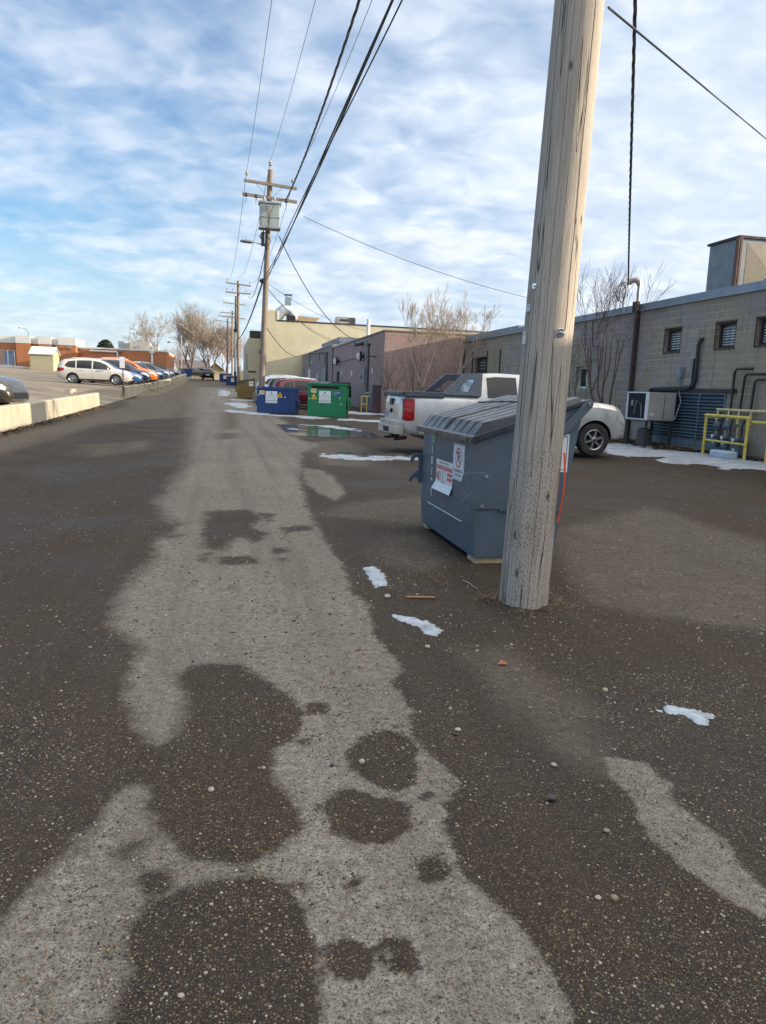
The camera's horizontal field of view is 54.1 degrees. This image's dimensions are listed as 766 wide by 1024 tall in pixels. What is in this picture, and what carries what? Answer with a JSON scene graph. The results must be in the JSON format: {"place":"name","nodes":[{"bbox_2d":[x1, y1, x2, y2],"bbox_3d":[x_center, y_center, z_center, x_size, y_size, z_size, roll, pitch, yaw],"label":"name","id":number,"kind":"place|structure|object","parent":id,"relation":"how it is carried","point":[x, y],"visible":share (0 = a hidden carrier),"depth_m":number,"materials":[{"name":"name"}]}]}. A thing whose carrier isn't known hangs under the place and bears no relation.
{"place":"outdoors","nodes":[
{"label":"outdoors","id":0,"kind":"place"},
{"bbox_2d":[0,365,182,405],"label":"parking lot","id":1,"kind":"structure","parent":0,"point":[41,384],"depth_m":46.02,"materials":[{"name":"asphalt"}]},
{"bbox_2d":[0,350,14,365],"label":"chain link fence","id":2,"kind":"object","parent":1,"relation":"on","point":[13,360],"visible":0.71,"depth_m":81.72,"materials":[{"name":"metal"}]},
{"bbox_2d":[0,376,28,404],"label":"parked car","id":3,"kind":"object","parent":1,"relation":"on","point":[12,390],"visible":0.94,"depth_m":21.29,"materials":[{"name":"paint"}]},
{"bbox_2d":[28,346,60,370],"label":"garden shed","id":4,"kind":"structure","parent":1,"relation":"on","point":[45,358],"depth_m":78.02,"materials":[{"name":"wood"}]},
{"bbox_2d":[0,393,99,431],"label":"concrete barrier","id":5,"kind":"object","parent":1,"relation":"on","point":[15,415],"visible":0.62,"depth_m":23.96,"materials":[{"name":"concrete"}]},
{"bbox_2d":[57,357,133,384],"bbox_3d":[-19.261,-9.439,50.368,4.720,1.744,2.116,0,9,-12],"label":"parked car","id":6,"kind":"object","parent":1,"relation":"on","point":[76,370],"visible":0.96,"depth_m":49.53,"materials":[{"name":"paint"}]},
{"bbox_2d":[83,364,142,384],"bbox_3d":[-19.786,-9.985,54.206,4.630,1.441,2.034,0,9,-12],"label":"parked car","id":7,"kind":"object","parent":1,"relation":"on","point":[138,377],"visible":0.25,"depth_m":53.88,"materials":[{"name":"paint"}]},
{"bbox_2d":[119,357,124,395],"bbox_3d":[-16.217,-8.342,46.681,0.300,2.580,0.095,0,9,-12],"label":"sign post","id":8,"kind":"object","parent":1,"relation":"on","point":[122,362],"visible":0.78,"depth_m":46.52,"materials":[{"name":"metal"}]},
{"bbox_2d":[95,359,150,383],"bbox_3d":[-20.114,-10.686,57.023,4.720,1.811,2.117,0,9,-12],"label":"parked car","id":9,"kind":"object","parent":1,"relation":"on","point":[146,375],"visible":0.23,"depth_m":56.53,"materials":[{"name":"paint"}]},
{"bbox_2d":[96,357,157,382],"bbox_3d":[-20.813,-11.360,60.180,5.283,1.945,2.118,0,9,-12],"label":"parked car","id":10,"kind":"object","parent":1,"relation":"on","point":[154,374],"visible":0.23,"depth_m":59.76,"materials":[{"name":"paint"}]},
{"bbox_2d":[135,362,163,381],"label":"parked car","id":11,"kind":"object","parent":1,"relation":"on","point":[160,374],"visible":0.16,"depth_m":66.88,"materials":[{"name":"paint"}]},
{"bbox_2d":[121,374,186,398],"bbox_3d":[-22.796,-13.690,79.312,0.280,2.852,67.106,0,9,-11],"label":"concrete barrier","id":12,"kind":"object","parent":1,"relation":"on","point":[130,391],"visible":0.7,"depth_m":59.34,"materials":[{"name":"concrete"}]},
{"bbox_2d":[137,362,170,379],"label":"parked car","id":13,"kind":"object","parent":1,"relation":"on","point":[166,373],"visible":0.26,"depth_m":75.45,"materials":[{"name":"paint"}]},
{"bbox_2d":[155,365,174,378],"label":"parked car","id":14,"kind":"object","parent":1,"relation":"on","point":[172,374],"visible":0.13,"depth_m":82.90,"materials":[{"name":"paint"}]},
{"bbox_2d":[154,364,178,374],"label":"parked car","id":15,"kind":"object","parent":1,"relation":"on","point":[172,370],"visible":0.18,"depth_m":90.33,"materials":[{"name":"paint"}]},
{"bbox_2d":[115,377,197,401],"bbox_3d":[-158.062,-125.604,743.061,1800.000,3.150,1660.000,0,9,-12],"label":"ground","id":16,"kind":"structure","parent":0,"point":[157,391],"depth_m":66.32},
{"bbox_2d":[0,335,173,369],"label":"school building","id":17,"kind":"structure","parent":16,"relation":"on","point":[22,345],"depth_m":87.65,"materials":[{"name":"orange brick"}]},
{"bbox_2d":[4,351,15,364],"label":"door","id":18,"kind":"structure","parent":17,"relation":"in","point":[10,352],"depth_m":87.41,"materials":[{"name":"metal"}]},
{"bbox_2d":[118,341,158,349],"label":"rooftop unit","id":19,"kind":"object","parent":17,"relation":"on","point":[137,345],"visible":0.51,"depth_m":95.57,"materials":[{"name":"metal"}]},
{"bbox_2d":[97,339,114,347],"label":"evergreen tree","id":20,"kind":"object","parent":16,"relation":"on","point":[105,343],"visible":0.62,"depth_m":129.16,"materials":[{"name":"green plant"}]},
{"bbox_2d":[123,309,177,345],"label":"bare tree","id":21,"kind":"object","parent":16,"relation":"on","point":[145,332],"visible":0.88,"depth_m":138.85,"materials":[{"name":"brown plant"}]},
{"bbox_2d":[164,345,190,371],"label":"bare tree","id":22,"kind":"object","parent":16,"relation":"on","point":[175,359],"visible":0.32,"depth_m":163.96,"materials":[{"name":"brown plant"}]},
{"bbox_2d":[180,368,192,376],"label":"dumpster","id":23,"kind":"object","parent":16,"relation":"on","point":[188,371],"visible":0.93,"depth_m":112.40,"materials":[{"name":"blue paint"}]},
{"bbox_2d":[179,368,201,376],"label":"parked car","id":24,"kind":"object","parent":16,"relation":"on","point":[196,371],"visible":0.32,"depth_m":121.60,"materials":[{"name":"paint"}]},
{"bbox_2d":[171,300,211,376],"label":"bare tree","id":25,"kind":"object","parent":16,"relation":"on","point":[190,327],"visible":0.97,"depth_m":149.36,"materials":[{"name":"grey plant"}]},
{"bbox_2d":[176,359,208,370],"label":"house","id":26,"kind":"structure","parent":16,"relation":"on","point":[200,365],"depth_m":181.09,"materials":[{"name":"beige"}]},
{"bbox_2d":[177,306,242,368],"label":"bare tree","id":27,"kind":"object","parent":16,"relation":"on","point":[217,338],"visible":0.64,"depth_m":157.37,"materials":[{"name":"brown plant"}]},
{"bbox_2d":[210,363,224,374],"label":"house","id":28,"kind":"structure","parent":16,"relation":"on","point":[217,369],"depth_m":170.90,"materials":[{"name":"yellow"}]},
{"bbox_2d":[208,335,240,372],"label":"bare tree","id":29,"kind":"object","parent":16,"relation":"on","point":[224,352],"visible":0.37,"depth_m":167.56,"materials":[{"name":"brown plant"}]},
{"bbox_2d":[215,318,233,372],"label":"utility pole","id":30,"kind":"object","parent":16,"relation":"on","point":[227,338],"visible":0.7,"depth_m":142.23,"materials":[{"name":"brown wood"}]},
{"bbox_2d":[218,310,234,374],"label":"utility pole","id":31,"kind":"object","parent":16,"relation":"on","point":[232,313],"visible":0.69,"depth_m":127.27,"materials":[{"name":"brown wood"}]},
{"bbox_2d":[226,335,248,370],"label":"bare tree","id":32,"kind":"object","parent":16,"relation":"on","point":[242,346],"visible":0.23,"depth_m":145.31,"materials":[{"name":"brown plant"}]},
{"bbox_2d":[225,278,250,380],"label":"utility pole","id":33,"kind":"object","parent":16,"relation":"on","point":[238,340],"visible":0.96,"depth_m":81.17,"materials":[{"name":"brown wood"}]},
{"bbox_2d":[238,283,262,338],"bbox_3d":[-10.952,-15.108,59.984,0.090,0.788,44.806,0,9,-13],"label":"telephone cable","id":34,"kind":"object","parent":33,"relation":"attached to","point":[253,309],"visible":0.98,"depth_m":47.16,"materials":[{"name":"rubber"}]},
{"bbox_2d":[302,337,358,382],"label":"mauve building","id":35,"kind":"structure","parent":16,"relation":"on","point":[317,364],"depth_m":68.15,"materials":[{"name":"metal"}]},
{"bbox_2d":[243,310,486,385],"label":"tan hall","id":36,"kind":"structure","parent":16,"relation":"on","point":[295,338],"depth_m":83.14,"materials":[{"name":"paint"}]},
{"bbox_2d":[249,330,260,338],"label":"rooftop unit","id":37,"kind":"object","parent":36,"relation":"on","point":[255,334],"visible":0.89,"depth_m":93.42,"materials":[{"name":"metal"}]},
{"bbox_2d":[276,294,298,320],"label":"kitchen duct","id":38,"kind":"object","parent":36,"relation":"on","point":[282,310],"visible":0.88,"depth_m":82.84,"materials":[{"name":"silver metal"}]},
{"bbox_2d":[295,316,319,321],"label":"roof duct","id":39,"kind":"object","parent":36,"relation":"on","point":[304,318],"visible":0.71,"depth_m":83.47,"materials":[{"name":"metal"}]},
{"bbox_2d":[335,317,355,323],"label":"rooftop unit","id":40,"kind":"object","parent":36,"relation":"on","point":[348,320],"visible":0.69,"depth_m":84.60,"materials":[{"name":"metal"}]},
{"bbox_2d":[331,319,471,413],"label":"plum building","id":41,"kind":"structure","parent":16,"relation":"on","point":[349,361],"depth_m":41.85,"materials":[{"name":"purple paint"}]},
{"bbox_2d":[279,236,357,340],"bbox_3d":[-3.363,-12.288,42.342,0.044,4.525,9.388,6,10,24],"label":"service drop","id":42,"kind":"object","parent":41,"relation":"attached to","point":[310,294],"visible":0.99,"depth_m":41.05,"materials":[{"name":"metal"}]},
{"bbox_2d":[463,276,765,458],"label":"block building","id":43,"kind":"structure","parent":16,"relation":"on","point":[700,354],"depth_m":22.06,"materials":[{"name":"concrete block"},{"name":"metal"},{"name":"glass"}]},
{"bbox_2d":[303,216,526,297],"bbox_3d":[1.934,-10.041,30.059,10.360,2.504,0.020,0,9,-15],"label":"service drop","id":44,"kind":"object","parent":43,"relation":"attached to","point":[409,261],"visible":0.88,"depth_m":29.80,"materials":[{"name":"metal"}]},
{"bbox_2d":[475,356,486,372],"bbox_3d":[5.221,-7.708,39.322,0.235,0.810,1.745,0,9,-12],"label":"window","id":45,"kind":"structure","parent":43,"relation":"in","point":[481,368],"depth_m":39.50,"materials":[{"name":"glass"}]},
{"bbox_2d":[578,367,587,387],"bbox_3d":[7.657,-5.070,28.325,0.080,0.800,0.980,0,9,-12],"label":"window","id":46,"kind":"structure","parent":43,"relation":"in","point":[580,383],"depth_m":28.57,"materials":[{"name":"white paint"}]},
{"bbox_2d":[662,326,682,353],"bbox_3d":[8.788,-5.156,22.559,0.235,0.760,0.895,0,9,-12],"label":"window","id":47,"kind":"structure","parent":43,"relation":"in","point":[674,339],"depth_m":22.70,"materials":[{"name":"white paint"}]},
{"bbox_2d":[713,319,737,349],"bbox_3d":[9.292,-4.755,20.190,0.235,0.760,0.885,0,9,-12],"label":"window","id":48,"kind":"structure","parent":43,"relation":"in","point":[727,330],"depth_m":20.31,"materials":[{"name":"white paint"}]},
{"bbox_2d":[706,235,765,290],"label":"rooftop structure","id":49,"kind":"object","parent":43,"relation":"on","point":[737,260],"visible":0.6,"depth_m":21.78,"materials":[{"name":"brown metal"}]},
{"bbox_2d":[710,408,765,455],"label":"gas meter set","id":50,"kind":"object","parent":43,"relation":"attached to","point":[727,426],"visible":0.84,"depth_m":19.55,"materials":[{"name":"white paint"}]},
{"bbox_2d":[753,316,765,346],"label":"window","id":51,"kind":"structure","parent":43,"relation":"in","point":[762,341],"depth_m":18.96,"materials":[{"name":"white paint"}]},
{"bbox_2d":[219,390,229,395],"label":"snow","id":52,"kind":"structure","parent":0,"point":[223,392],"depth_m":66.22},
{"bbox_2d":[224,402,251,407],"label":"snow","id":53,"kind":"structure","parent":0,"point":[239,405],"depth_m":44.75,"materials":[{"name":"snow"}]},
{"bbox_2d":[0,379,765,1023],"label":"alley","id":54,"kind":"structure","parent":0,"point":[168,427],"depth_m":3.30,"materials":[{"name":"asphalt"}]},
{"bbox_2d":[0,396,137,435],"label":"debris","id":55,"kind":"object","parent":54,"relation":"on","point":[45,421],"visible":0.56,"depth_m":24.32,"materials":[{"name":"brown plant"}]},
{"bbox_2d":[201,368,213,379],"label":"moving car","id":56,"kind":"object","parent":54,"relation":"on","point":[207,372],"visible":1,"depth_m":110.04,"materials":[{"name":"paint"}]},
{"bbox_2d":[219,373,231,381],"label":"dumpster","id":57,"kind":"object","parent":54,"relation":"on","point":[222,377],"visible":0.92,"depth_m":106.01,"materials":[{"name":"blue paint"}]},
{"bbox_2d":[226,375,236,384],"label":"dumpster","id":58,"kind":"object","parent":54,"relation":"on","point":[230,380],"visible":0.7,"depth_m":93.70,"materials":[{"name":"blue paint"}]},
{"bbox_2d":[223,296,244,368],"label":"utility pole","id":59,"kind":"object","parent":54,"relation":"on","point":[235,303],"visible":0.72,"depth_m":105.69,"materials":[{"name":"brown wood"}]},
{"bbox_2d":[234,318,236,385],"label":"cable riser","id":60,"kind":"object","parent":54,"relation":"on","point":[235,330],"visible":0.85,"depth_m":92.19,"materials":[{"name":"black plastic"}]},
{"bbox_2d":[235,378,254,398],"bbox_3d":[-10.527,-9.441,57.200,1.470,1.566,1.910,0,9,-12],"label":"dumpster","id":61,"kind":"object","parent":54,"relation":"on","point":[244,388],"visible":0.99,"depth_m":56.32,"materials":[{"name":"gold metal"}]},
{"bbox_2d":[240,161,296,386],"bbox_3d":[-5.825,-11.173,37.905,2.824,12.640,1.122,0,9,-12],"label":"utility pole","id":62,"kind":"object","parent":54,"relation":"on","point":[269,214],"visible":0.98,"depth_m":37.43,"materials":[{"name":"brown wood"}]},
{"bbox_2d":[246,0,271,172],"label":"power line","id":63,"kind":"object","parent":62,"relation":"attached to","point":[260,79],"visible":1,"depth_m":23.96,"materials":[{"name":"metal"}]},
{"bbox_2d":[270,0,315,160],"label":"power line","id":64,"kind":"object","parent":62,"relation":"attached to","point":[296,71],"visible":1,"depth_m":25.22,"materials":[{"name":"metal"}]},
{"bbox_2d":[268,290,352,342],"bbox_3d":[-3.994,-11.397,44.624,0.024,1.908,13.190,5,10,17],"label":"service drop","id":65,"kind":"object","parent":62,"relation":"attached to","point":[308,327],"visible":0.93,"depth_m":43.74,"materials":[{"name":"metal"}]},
{"bbox_2d":[269,284,365,330],"bbox_3d":[-3.457,-11.340,41.860,0.020,1.687,8.699,9,11,34],"label":"service drop","id":66,"kind":"object","parent":62,"relation":"attached to","point":[315,312],"visible":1,"depth_m":41.58,"materials":[{"name":"metal"}]},
{"bbox_2d":[286,0,360,199],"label":"twisted cable","id":67,"kind":"object","parent":62,"relation":"hanging from","point":[342,50],"visible":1,"depth_m":21.17,"materials":[{"name":"rubber"}]},
{"bbox_2d":[263,0,402,280],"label":"cable bundle","id":68,"kind":"object","parent":62,"relation":"attached to","point":[341,117],"visible":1,"depth_m":14.13,"materials":[{"name":"rubber"}]},
{"bbox_2d":[305,1,371,157],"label":"power line","id":69,"kind":"object","parent":62,"relation":"attached to","point":[342,73],"visible":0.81,"depth_m":22.94,"materials":[{"name":"metal"}]},
{"bbox_2d":[255,375,297,394],"bbox_3d":[-6.260,-8.572,52.348,5.189,1.878,2.117,0,9,-12],"label":"parked van","id":70,"kind":"object","parent":54,"relation":"on","point":[268,379],"visible":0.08,"depth_m":51.30,"materials":[{"name":"paint"}]},
{"bbox_2d":[256,386,300,413],"bbox_3d":[-5.117,-5.466,36.750,2.131,1.300,1.330,2,9,1],"label":"dumpster","id":71,"kind":"object","parent":54,"relation":"on","point":[277,400],"visible":0.99,"depth_m":36.14,"materials":[{"name":"blue paint"}]},
{"bbox_2d":[267,377,302,386],"bbox_3d":[-4.954,-7.600,47.402,4.720,1.794,2.117,0,9,-12],"label":"parked car","id":72,"kind":"object","parent":54,"relation":"on","point":[272,382],"visible":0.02,"depth_m":46.38,"materials":[{"name":"paint"}]},
{"bbox_2d":[274,378,317,403],"bbox_3d":[-4.207,-6.916,43.739,4.392,1.744,2.116,0,9,-12],"label":"parked car","id":73,"kind":"object","parent":54,"relation":"on","point":[301,384],"visible":0.15,"depth_m":42.79,"materials":[{"name":"paint"}]},
{"bbox_2d":[223,410,379,421],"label":"snow","id":74,"kind":"structure","parent":54,"relation":"on","point":[303,417],"depth_m":34.29,"materials":[{"name":"snow"}]},
{"bbox_2d":[293,424,358,430],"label":"snow","id":75,"kind":"structure","parent":54,"relation":"on","point":[337,427],"depth_m":27.27,"materials":[{"name":"snow"}]},
{"bbox_2d":[307,381,351,416],"bbox_3d":[-2.512,-5.434,36.035,1.984,1.660,1.650,3,9,5],"label":"dumpster","id":76,"kind":"object","parent":54,"relation":"on","point":[328,399],"visible":1,"depth_m":35.28,"materials":[{"name":"green paint"}]},
{"bbox_2d":[277,424,383,437],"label":"puddle","id":77,"kind":"object","parent":54,"relation":"on","point":[305,430],"visible":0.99,"depth_m":24.55,"materials":[{"name":"liquid"}]},
{"bbox_2d":[361,392,371,411],"bbox_3d":[-0.896,-6.032,41.533,0.418,1.210,0.831,5,10,17],"label":"gas meter","id":78,"kind":"object","parent":54,"relation":"on","point":[367,399],"visible":0.91,"depth_m":41.48,"materials":[{"name":"yellow paint"}]},
{"bbox_2d":[348,411,384,414],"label":"snow","id":79,"kind":"structure","parent":54,"relation":"on","point":[359,413],"depth_m":39.80,"materials":[{"name":"snow"}]},
{"bbox_2d":[320,453,417,460],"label":"snow","id":80,"kind":"structure","parent":54,"relation":"on","point":[352,457],"depth_m":16.41,"materials":[{"name":"snow"}]},
{"bbox_2d":[363,566,387,587],"bbox_3d":[-0.052,0.527,6.103,0.348,0.028,0.877,0,9,-12],"label":"ice patch","id":81,"kind":"object","parent":54,"relation":"on","point":[377,577],"visible":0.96,"depth_m":6.08,"materials":[{"name":"ice"}]},
{"bbox_2d":[372,385,380,412],"bbox_3d":[-0.356,-6.019,40.357,0.500,1.600,0.500,0,9,-12],"label":"door","id":82,"kind":"structure","parent":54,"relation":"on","point":[376,397],"depth_m":40.16,"materials":[{"name":"metal"}]},
{"bbox_2d":[364,347,427,397],"bbox_3d":[0.615,-6.901,39.630,3.433,3.697,2.776,0,9,-12],"label":"bare bush","id":83,"kind":"object","parent":54,"relation":"on","point":[411,378],"visible":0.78,"depth_m":39.31,"materials":[{"name":"plant"}]},
{"bbox_2d":[392,614,443,635],"bbox_3d":[0.228,0.736,4.885,0.447,0.029,0.647,0,9,-12],"label":"ice patch","id":84,"kind":"object","parent":54,"relation":"on","point":[426,627],"visible":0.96,"depth_m":4.87,"materials":[{"name":"ice"}]},
{"bbox_2d":[406,596,434,597],"bbox_3d":[0.276,0.626,5.509,0.215,0.012,0.022,1,9,-4],"label":"wood stick","id":85,"kind":"object","parent":54,"relation":"on","point":[420,596],"visible":1,"depth_m":5.50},
{"bbox_2d":[396,281,451,391],"bbox_3d":[2.177,-8.401,38.814,2.494,6.996,2.215,-5,12,-38],"label":"bare tree","id":86,"kind":"object","parent":54,"relation":"on","point":[411,312],"visible":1,"depth_m":38.55,"materials":[{"name":"brown plant"}]},
{"bbox_2d":[405,290,506,390],"bbox_3d":[3.935,-8.308,39.261,5.692,6.834,2.975,7,10,28],"label":"bare tree","id":87,"kind":"object","parent":54,"relation":"on","point":[450,323],"visible":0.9,"depth_m":39.17,"materials":[{"name":"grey plant"}]},
{"bbox_2d":[408,394,593,562],"bbox_3d":[1.074,-0.454,7.565,1.193,1.567,1.942,0,9,-12],"label":"dumpster","id":88,"kind":"object","parent":54,"relation":"on","point":[461,474],"visible":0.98,"depth_m":6.79,"materials":[{"name":"grey metal"}]},
{"bbox_2d":[378,373,624,455],"bbox_3d":[2.972,-2.493,18.884,5.975,1.930,2.303,0,9,-12],"label":"pickup truck","id":89,"kind":"object","parent":54,"relation":"on","point":[600,427],"visible":0.42,"depth_m":17.89,"materials":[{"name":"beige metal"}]},
{"bbox_2d":[408,570,594,616],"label":"dry grass","id":90,"kind":"structure","parent":54,"relation":"on","point":[494,598],"depth_m":5.59,"materials":[{"name":"plant"}]},
{"bbox_2d":[547,794,555,800],"bbox_3d":[0.637,1.079,2.829,0.032,0.024,0.032,7,10,26],"label":"stone","id":91,"kind":"object","parent":54,"relation":"on","point":[552,797],"visible":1,"depth_m":2.82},
{"bbox_2d":[499,0,604,609],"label":"utility pole","id":92,"kind":"object","parent":54,"relation":"on","point":[547,339],"visible":0.98,"depth_m":5.06,"materials":[{"name":"brown wood"}]},
{"bbox_2d":[627,0,636,285],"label":"twisted cable","id":93,"kind":"object","parent":92,"relation":"attached to","point":[633,80],"visible":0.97,"depth_m":13.18,"materials":[{"name":"rubber"}]},
{"bbox_2d":[607,6,765,138],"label":"guy wire","id":94,"kind":"object","parent":92,"relation":"attached to","point":[656,47],"visible":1,"depth_m":6.34,"materials":[{"name":"metal"}]},
{"bbox_2d":[568,337,605,399],"bbox_3d":[6.925,-4.568,27.334,2.416,3.713,3.606,7,10,28],"label":"bare shrub","id":95,"kind":"object","parent":54,"relation":"on","point":[575,393],"visible":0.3,"depth_m":27.21,"materials":[{"name":"plant"}]},
{"bbox_2d":[610,894,617,900],"bbox_3d":[0.703,1.173,2.280,0.022,0.019,0.020,1,9,-5],"label":"stone","id":96,"kind":"object","parent":54,"relation":"on","point":[613,897],"visible":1,"depth_m":2.27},
{"bbox_2d":[574,259,677,404],"bbox_3d":[7.497,-5.285,24.772,2.992,5.975,4.086,0,9,-12],"label":"bare shrub","id":97,"kind":"object","parent":54,"relation":"on","point":[609,303],"visible":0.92,"depth_m":24.25,"materials":[{"name":"plant"}]},
{"bbox_2d":[635,427,651,444],"bbox_3d":[7.991,-2.288,22.971,0.520,0.600,0.520,0,9,-12],"label":"tree stump","id":98,"kind":"object","parent":54,"relation":"on","point":[639,436],"visible":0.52,"depth_m":22.81,"materials":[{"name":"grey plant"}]},
{"bbox_2d":[625,392,675,447],"bbox_3d":[7.999,-2.733,22.561,0.960,1.710,1.190,0,9,-12],"label":"condenser unit","id":99,"kind":"object","parent":54,"relation":"on","point":[647,407],"visible":0.91,"depth_m":22.01,"materials":[{"name":"white paint"}]},
{"bbox_2d":[575,443,765,469],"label":"snow","id":100,"kind":"structure","parent":54,"relation":"on","point":[672,456],"depth_m":19.12,"materials":[{"name":"snow"}]},
{"bbox_2d":[709,449,737,458],"bbox_3d":[8.587,-1.457,18.969,0.320,0.200,0.780,0,9,-12],"label":"concrete block","id":101,"kind":"object","parent":100,"relation":"on","point":[724,454],"visible":0.99,"depth_m":18.70,"materials":[{"name":"white paint"}]},
{"bbox_2d":[656,705,714,725],"bbox_3d":[1.480,0.984,3.635,0.427,0.028,0.410,0,9,-12],"label":"ice patch","id":102,"kind":"object","parent":54,"relation":"on","point":[698,717],"visible":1,"depth_m":3.63,"materials":[{"name":"ice"}]},
{"bbox_2d":[615,438,763,461],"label":"leaf litter","id":103,"kind":"object","parent":54,"relation":"on","point":[682,448],"visible":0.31,"depth_m":21.46,"materials":[{"name":"plant"}]},
{"bbox_2d":[701,413,751,459],"bbox_3d":[8.886,-1.876,19.159,0.438,1.208,1.741,0,9,-12],"label":"pipe guard","id":104,"kind":"object","parent":54,"relation":"on","point":[707,415],"visible":0.85,"depth_m":18.94,"materials":[{"name":"yellow paint"}]},
{"bbox_2d":[751,421,765,462],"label":"pipe guard","id":105,"kind":"object","parent":54,"relation":"on","point":[758,422],"visible":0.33,"depth_m":17.87,"materials":[{"name":"yellow paint"}]},
{"bbox_2d":[0,0,765,375],"label":"sky","id":106,"kind":"structure","parent":0,"point":[126,126],"materials":[{"name":"blue"}]},
{"bbox_2d":[484,595,575,613],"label":"soil","id":107,"kind":"structure","parent":0,"point":[547,609],"depth_m":5.41,"materials":[{"name":"soil"}]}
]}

